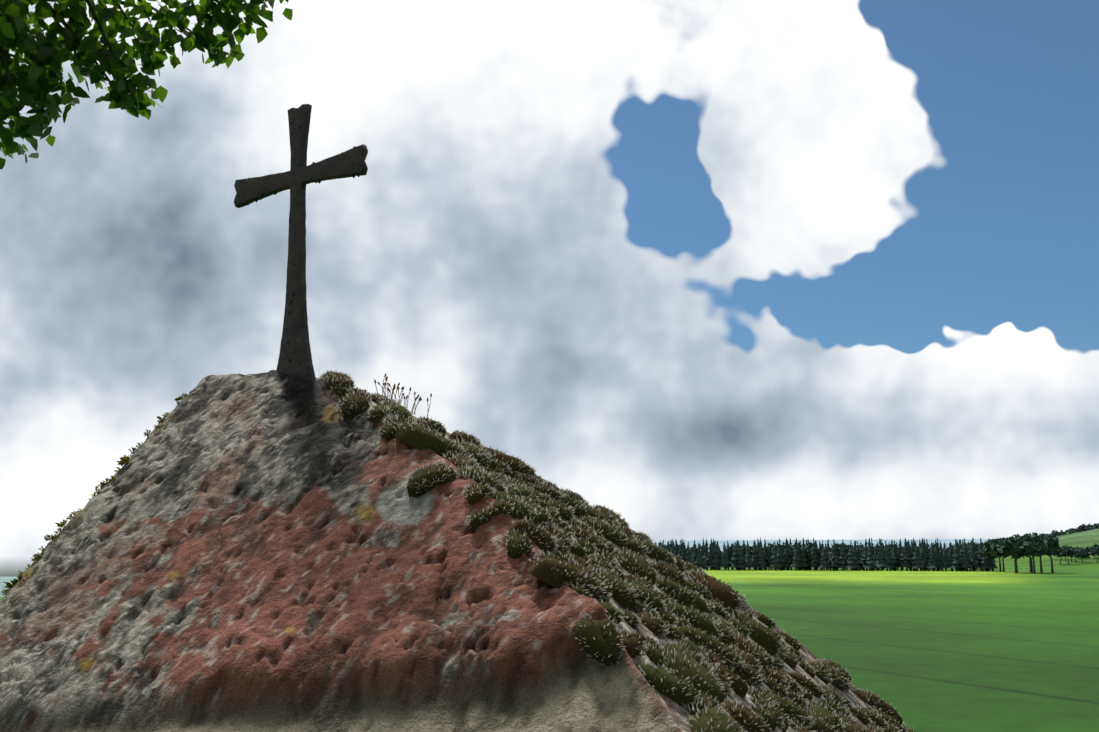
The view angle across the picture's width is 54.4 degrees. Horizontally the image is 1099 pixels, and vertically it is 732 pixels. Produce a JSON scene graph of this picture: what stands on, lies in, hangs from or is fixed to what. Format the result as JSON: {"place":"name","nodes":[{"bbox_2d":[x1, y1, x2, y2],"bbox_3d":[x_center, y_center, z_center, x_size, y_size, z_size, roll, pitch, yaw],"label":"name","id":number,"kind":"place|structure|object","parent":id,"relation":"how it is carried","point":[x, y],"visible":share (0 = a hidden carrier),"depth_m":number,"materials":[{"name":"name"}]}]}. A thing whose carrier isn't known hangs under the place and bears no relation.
{"place":"outdoors","nodes":[
{"label":"outdoors","id":0,"kind":"place"},
{"bbox_2d":[0,529,1098,731],"bbox_3d":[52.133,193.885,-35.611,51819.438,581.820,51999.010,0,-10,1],"label":"ground","id":1,"kind":"structure","parent":0,"point":[1009,649],"depth_m":129.30,"materials":[{"name":"green plant"}]},
{"bbox_2d":[0,0,292,169],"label":"lime tree","id":2,"kind":"object","parent":1,"relation":"on","point":[37,78],"visible":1,"depth_m":6.18,"materials":[{"name":"green plant"}]},
{"bbox_2d":[0,370,869,731],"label":"rock","id":3,"kind":"object","parent":1,"relation":"on","point":[272,550],"visible":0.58,"depth_m":0.55,"materials":[{"name":"stone"}]},
{"bbox_2d":[234,104,367,379],"bbox_3d":[-0.183,-0.088,0.776,0.131,0.213,0.007,-7,-11,31],"label":"iron cross","id":4,"kind":"object","parent":3,"relation":"on","point":[295,356],"visible":1,"depth_m":0.77,"materials":[{"name":"black metal"}]},
{"bbox_2d":[1,370,916,731],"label":"moss cushions","id":5,"kind":"object","parent":3,"relation":"on","point":[699,686],"visible":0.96,"depth_m":0.62,"materials":[{"name":"green plant"}]},
{"bbox_2d":[655,523,1098,573],"bbox_3d":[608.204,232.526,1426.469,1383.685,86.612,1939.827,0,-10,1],"label":"wood trees","id":6,"kind":"object","parent":1,"relation":"on","point":[957,556],"visible":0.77,"depth_m":576.26,"materials":[{"name":"green plant"}]},
{"bbox_2d":[0,0,1098,576],"label":"sky","id":7,"kind":"structure","parent":0,"point":[716,269],"materials":[{"name":"white"}]}
]}

